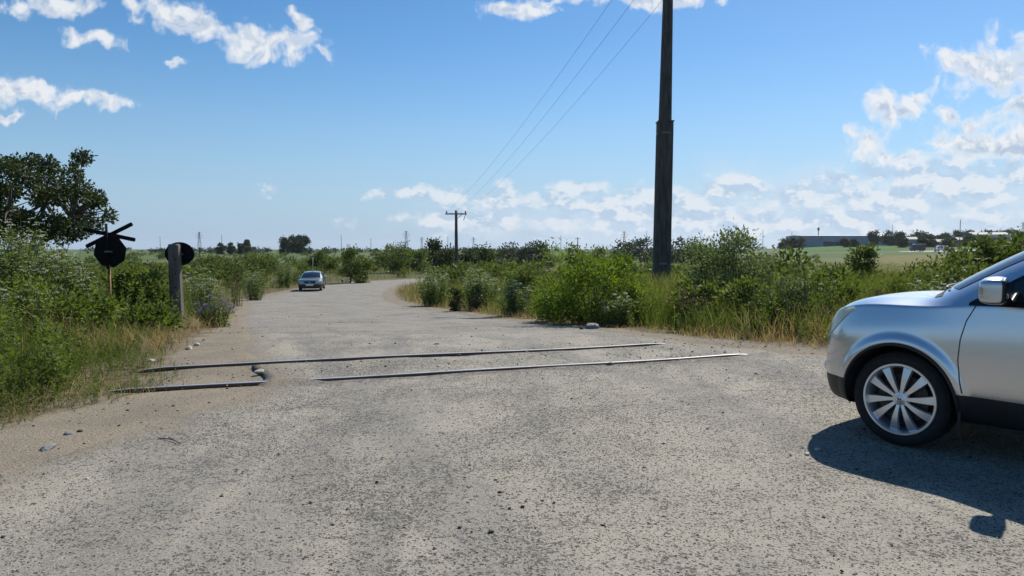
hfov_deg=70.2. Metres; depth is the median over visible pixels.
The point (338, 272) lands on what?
flowering weed
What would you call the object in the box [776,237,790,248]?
tree
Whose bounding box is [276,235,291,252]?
tree
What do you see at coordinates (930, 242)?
tree
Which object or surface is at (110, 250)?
crossing sign
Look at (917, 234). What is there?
tree
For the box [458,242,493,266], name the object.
tree
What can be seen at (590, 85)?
overhead wire
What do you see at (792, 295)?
weeds
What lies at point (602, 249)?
tree
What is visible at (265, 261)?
bush
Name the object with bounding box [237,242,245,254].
tree
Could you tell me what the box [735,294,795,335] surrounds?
bush
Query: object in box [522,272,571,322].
bush
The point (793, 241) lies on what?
tree
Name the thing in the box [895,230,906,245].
tree
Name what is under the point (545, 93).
overhead wire
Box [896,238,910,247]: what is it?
tree
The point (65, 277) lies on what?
flowering weed
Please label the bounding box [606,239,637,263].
tree
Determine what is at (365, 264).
bush
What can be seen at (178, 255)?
concrete post
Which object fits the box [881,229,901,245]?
tree
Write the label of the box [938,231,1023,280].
bush
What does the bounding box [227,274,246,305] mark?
flowering weed
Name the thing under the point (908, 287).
bush
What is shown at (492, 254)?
tree
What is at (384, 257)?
tree
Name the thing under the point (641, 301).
bush
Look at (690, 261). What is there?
tree
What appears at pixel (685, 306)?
flowering weed
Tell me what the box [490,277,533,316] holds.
flowering weed
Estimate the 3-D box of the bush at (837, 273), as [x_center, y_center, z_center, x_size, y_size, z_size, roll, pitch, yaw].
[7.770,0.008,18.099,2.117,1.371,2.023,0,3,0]
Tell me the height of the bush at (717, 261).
2.413 m
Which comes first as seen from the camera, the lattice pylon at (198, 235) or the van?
the van
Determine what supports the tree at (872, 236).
on the ground at (96, 415)
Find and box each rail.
[105,354,746,392]
[137,343,664,372]
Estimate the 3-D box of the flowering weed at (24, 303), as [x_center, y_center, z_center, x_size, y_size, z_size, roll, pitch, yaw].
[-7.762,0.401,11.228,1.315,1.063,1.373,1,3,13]
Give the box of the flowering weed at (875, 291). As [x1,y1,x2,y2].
[861,287,887,296]
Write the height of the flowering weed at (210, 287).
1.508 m
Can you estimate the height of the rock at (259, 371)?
0.048 m
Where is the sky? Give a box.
[0,0,1023,248]
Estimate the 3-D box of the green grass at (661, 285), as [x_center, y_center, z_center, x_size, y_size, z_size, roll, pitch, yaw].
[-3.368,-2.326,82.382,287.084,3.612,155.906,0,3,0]
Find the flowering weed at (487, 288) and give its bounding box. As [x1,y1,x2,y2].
[462,265,498,309]
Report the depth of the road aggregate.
4.81 m
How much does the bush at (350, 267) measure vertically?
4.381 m
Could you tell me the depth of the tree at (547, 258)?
117.40 m
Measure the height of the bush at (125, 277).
1.533 m
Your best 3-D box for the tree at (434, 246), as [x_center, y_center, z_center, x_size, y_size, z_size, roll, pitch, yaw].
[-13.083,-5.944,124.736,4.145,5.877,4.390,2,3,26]
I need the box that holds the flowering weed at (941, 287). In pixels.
[906,275,963,291]
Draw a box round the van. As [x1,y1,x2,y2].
[936,246,947,250]
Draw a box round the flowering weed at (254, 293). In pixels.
[241,270,268,300]
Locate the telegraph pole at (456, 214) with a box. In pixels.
[445,210,466,268]
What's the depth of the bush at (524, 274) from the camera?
26.74 m
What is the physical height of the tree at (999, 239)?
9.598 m
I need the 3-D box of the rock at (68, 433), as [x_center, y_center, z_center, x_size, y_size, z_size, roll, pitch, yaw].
[-3.507,1.151,5.761,0.067,0.034,0.063,-1,3,-24]
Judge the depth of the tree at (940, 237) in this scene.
556.24 m
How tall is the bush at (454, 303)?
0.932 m
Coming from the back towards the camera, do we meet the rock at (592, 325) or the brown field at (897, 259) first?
the brown field at (897, 259)
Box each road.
[0,279,1023,575]
[900,250,974,251]
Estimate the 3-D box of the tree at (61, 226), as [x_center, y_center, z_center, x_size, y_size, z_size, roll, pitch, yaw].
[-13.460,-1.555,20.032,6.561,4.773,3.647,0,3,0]
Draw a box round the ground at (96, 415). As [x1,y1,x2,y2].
[0,248,976,475]
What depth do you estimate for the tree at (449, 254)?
119.28 m
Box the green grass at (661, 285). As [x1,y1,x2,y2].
[0,260,991,432]
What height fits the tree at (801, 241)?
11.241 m
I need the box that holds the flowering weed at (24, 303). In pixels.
[0,282,63,335]
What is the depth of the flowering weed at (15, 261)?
13.28 m
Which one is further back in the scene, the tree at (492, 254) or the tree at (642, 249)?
the tree at (642, 249)
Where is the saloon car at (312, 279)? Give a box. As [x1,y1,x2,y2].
[296,271,325,290]
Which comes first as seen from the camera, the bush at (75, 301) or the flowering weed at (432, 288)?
the bush at (75, 301)
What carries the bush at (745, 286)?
on the ground at (96, 415)
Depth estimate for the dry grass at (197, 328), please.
11.88 m
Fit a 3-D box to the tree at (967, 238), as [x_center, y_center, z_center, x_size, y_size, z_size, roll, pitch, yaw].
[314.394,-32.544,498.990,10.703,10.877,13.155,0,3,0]
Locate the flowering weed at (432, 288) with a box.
[415,267,453,306]
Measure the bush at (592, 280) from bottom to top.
2.038 m
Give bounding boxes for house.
[904,237,916,246]
[955,237,965,246]
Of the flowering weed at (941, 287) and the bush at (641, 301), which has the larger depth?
the bush at (641, 301)
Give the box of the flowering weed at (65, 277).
[15,239,101,317]
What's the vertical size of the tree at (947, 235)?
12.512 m
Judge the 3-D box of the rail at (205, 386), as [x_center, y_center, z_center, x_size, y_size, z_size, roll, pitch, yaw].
[-0.394,1.068,8.790,8.358,0.216,0.140,-1,3,-20]
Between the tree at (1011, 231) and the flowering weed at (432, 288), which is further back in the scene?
the tree at (1011, 231)
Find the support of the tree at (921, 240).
on the ground at (96, 415)
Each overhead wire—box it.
[448,0,611,209]
[465,1,632,203]
[483,0,662,197]
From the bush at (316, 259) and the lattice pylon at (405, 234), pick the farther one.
the lattice pylon at (405, 234)
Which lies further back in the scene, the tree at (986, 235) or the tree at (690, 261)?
the tree at (986, 235)
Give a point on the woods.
(210, 250)
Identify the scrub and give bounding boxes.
[49,240,999,315]
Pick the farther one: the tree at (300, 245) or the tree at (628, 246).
the tree at (300, 245)
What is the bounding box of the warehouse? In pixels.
[786,235,934,247]
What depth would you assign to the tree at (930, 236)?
556.63 m
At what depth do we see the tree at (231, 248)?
470.28 m
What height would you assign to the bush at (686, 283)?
1.233 m
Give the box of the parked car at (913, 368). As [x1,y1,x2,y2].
[824,251,1023,445]
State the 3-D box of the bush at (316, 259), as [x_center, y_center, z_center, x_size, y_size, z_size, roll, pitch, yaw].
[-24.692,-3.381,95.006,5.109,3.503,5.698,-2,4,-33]
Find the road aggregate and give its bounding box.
[0,360,1023,575]
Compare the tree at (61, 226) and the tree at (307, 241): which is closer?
the tree at (61, 226)
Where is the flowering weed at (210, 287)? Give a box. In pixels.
[183,268,224,314]
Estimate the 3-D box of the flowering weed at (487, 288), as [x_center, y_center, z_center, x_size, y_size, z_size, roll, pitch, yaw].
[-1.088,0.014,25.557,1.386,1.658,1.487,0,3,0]
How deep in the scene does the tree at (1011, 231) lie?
657.75 m
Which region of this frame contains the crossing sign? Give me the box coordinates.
[83,222,135,295]
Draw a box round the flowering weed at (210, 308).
[188,293,238,326]
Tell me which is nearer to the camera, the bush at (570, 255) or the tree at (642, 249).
the bush at (570, 255)
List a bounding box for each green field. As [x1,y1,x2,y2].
[793,245,902,251]
[904,246,979,248]
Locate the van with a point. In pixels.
(938, 248)
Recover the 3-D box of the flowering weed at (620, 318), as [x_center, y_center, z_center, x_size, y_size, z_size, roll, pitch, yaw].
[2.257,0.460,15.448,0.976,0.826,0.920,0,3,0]
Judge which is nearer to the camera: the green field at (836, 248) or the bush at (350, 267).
the bush at (350, 267)
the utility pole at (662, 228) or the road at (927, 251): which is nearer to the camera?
the utility pole at (662, 228)
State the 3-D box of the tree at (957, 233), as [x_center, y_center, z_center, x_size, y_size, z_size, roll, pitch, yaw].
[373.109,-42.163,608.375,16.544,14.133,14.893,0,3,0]
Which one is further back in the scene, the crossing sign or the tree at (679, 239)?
the tree at (679, 239)
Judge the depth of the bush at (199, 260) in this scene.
74.96 m
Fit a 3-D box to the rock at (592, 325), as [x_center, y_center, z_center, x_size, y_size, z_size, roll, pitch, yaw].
[1.610,0.781,14.632,0.268,0.150,0.304,0,3,2]
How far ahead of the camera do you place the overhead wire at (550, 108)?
50.06 m
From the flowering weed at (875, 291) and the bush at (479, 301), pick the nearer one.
the flowering weed at (875, 291)
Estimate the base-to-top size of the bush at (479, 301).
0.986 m
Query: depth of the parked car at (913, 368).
5.23 m
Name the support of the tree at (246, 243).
on the ground at (96, 415)
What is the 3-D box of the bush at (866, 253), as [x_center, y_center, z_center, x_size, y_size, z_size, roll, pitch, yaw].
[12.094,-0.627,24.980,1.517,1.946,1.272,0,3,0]
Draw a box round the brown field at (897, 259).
[875,254,983,272]
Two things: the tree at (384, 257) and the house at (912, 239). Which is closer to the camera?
the tree at (384, 257)
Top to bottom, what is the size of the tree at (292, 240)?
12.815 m
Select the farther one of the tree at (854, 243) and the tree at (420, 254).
the tree at (854, 243)
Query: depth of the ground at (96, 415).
8.65 m
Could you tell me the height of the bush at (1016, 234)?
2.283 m
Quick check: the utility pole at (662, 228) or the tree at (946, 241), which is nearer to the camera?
the utility pole at (662, 228)
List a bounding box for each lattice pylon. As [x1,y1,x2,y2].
[195,232,202,250]
[402,231,409,246]
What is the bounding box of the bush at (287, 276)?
[272,260,292,287]
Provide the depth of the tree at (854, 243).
518.67 m
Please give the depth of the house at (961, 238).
504.11 m
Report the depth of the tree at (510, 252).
111.73 m
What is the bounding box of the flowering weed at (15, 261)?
[0,216,85,293]
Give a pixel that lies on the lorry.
(919, 247)
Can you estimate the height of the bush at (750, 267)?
1.674 m
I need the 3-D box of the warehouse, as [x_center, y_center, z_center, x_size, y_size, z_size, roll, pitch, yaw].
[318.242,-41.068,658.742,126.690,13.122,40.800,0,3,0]
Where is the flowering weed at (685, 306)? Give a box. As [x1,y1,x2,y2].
[669,283,712,331]
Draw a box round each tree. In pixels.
[0,147,119,264]
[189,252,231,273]
[214,242,228,254]
[226,242,236,254]
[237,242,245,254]
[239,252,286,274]
[243,239,251,253]
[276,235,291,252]
[288,234,300,254]
[295,234,305,253]
[302,234,310,254]
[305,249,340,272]
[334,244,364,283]
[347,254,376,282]
[367,240,415,272]
[399,248,432,270]
[424,237,446,267]
[432,242,463,268]
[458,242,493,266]
[477,248,504,264]
[492,241,533,266]
[514,239,551,269]
[538,243,554,267]
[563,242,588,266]
[582,244,608,263]
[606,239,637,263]
[628,235,652,263]
[652,236,700,264]
[685,241,715,264]
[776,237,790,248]
[788,237,797,247]
[795,236,806,247]
[838,237,850,246]
[849,238,859,246]
[865,230,881,245]
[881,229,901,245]
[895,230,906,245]
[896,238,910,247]
[910,229,928,237]
[915,236,926,246]
[925,239,938,246]
[926,234,935,238]
[934,235,945,239]
[940,232,955,237]
[940,237,957,246]
[952,229,967,236]
[962,233,979,245]
[979,234,994,245]
[991,235,1011,243]
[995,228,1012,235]
[1006,227,1023,244]
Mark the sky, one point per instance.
(362, 123)
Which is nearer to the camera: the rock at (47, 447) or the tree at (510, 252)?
the rock at (47, 447)
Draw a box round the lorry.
[909,244,925,250]
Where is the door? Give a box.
[823,242,831,246]
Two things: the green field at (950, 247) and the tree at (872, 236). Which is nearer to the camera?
the green field at (950, 247)
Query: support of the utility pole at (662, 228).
on the ground at (96, 415)
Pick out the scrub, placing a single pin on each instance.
(494, 270)
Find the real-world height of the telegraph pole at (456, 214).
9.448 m
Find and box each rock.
[40,443,56,450]
[64,431,73,434]
[254,369,263,372]
[586,323,598,328]
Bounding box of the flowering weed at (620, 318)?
[595,292,639,326]
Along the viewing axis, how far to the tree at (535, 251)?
113.21 m
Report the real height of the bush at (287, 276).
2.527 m
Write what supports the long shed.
on the ground at (96, 415)
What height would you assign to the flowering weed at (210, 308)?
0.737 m
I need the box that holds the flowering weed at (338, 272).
[331,267,366,276]
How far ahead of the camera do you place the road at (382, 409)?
4.76 m
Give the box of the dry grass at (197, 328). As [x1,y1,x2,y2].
[0,262,948,428]
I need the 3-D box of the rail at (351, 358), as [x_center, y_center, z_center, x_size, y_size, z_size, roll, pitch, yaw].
[-0.984,1.004,10.091,7.658,0.218,0.140,-1,3,-20]
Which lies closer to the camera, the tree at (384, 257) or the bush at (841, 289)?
the bush at (841, 289)
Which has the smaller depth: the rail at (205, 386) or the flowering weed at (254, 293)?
the rail at (205, 386)
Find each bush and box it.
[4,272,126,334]
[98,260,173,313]
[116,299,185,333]
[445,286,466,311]
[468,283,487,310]
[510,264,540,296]
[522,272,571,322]
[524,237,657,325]
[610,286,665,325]
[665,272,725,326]
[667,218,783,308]
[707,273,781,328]
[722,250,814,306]
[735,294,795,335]
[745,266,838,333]
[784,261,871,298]
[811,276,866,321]
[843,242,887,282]
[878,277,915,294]
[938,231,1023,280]
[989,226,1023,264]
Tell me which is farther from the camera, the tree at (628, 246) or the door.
the door
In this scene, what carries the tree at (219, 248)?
on the ground at (96, 415)
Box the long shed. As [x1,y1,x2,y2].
[963,232,1011,238]
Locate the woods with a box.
[13,246,788,253]
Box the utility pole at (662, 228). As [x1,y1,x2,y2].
[652,0,674,283]
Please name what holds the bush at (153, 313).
on the ground at (96, 415)
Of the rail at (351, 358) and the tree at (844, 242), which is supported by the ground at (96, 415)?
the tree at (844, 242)
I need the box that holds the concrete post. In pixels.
[165,242,194,316]

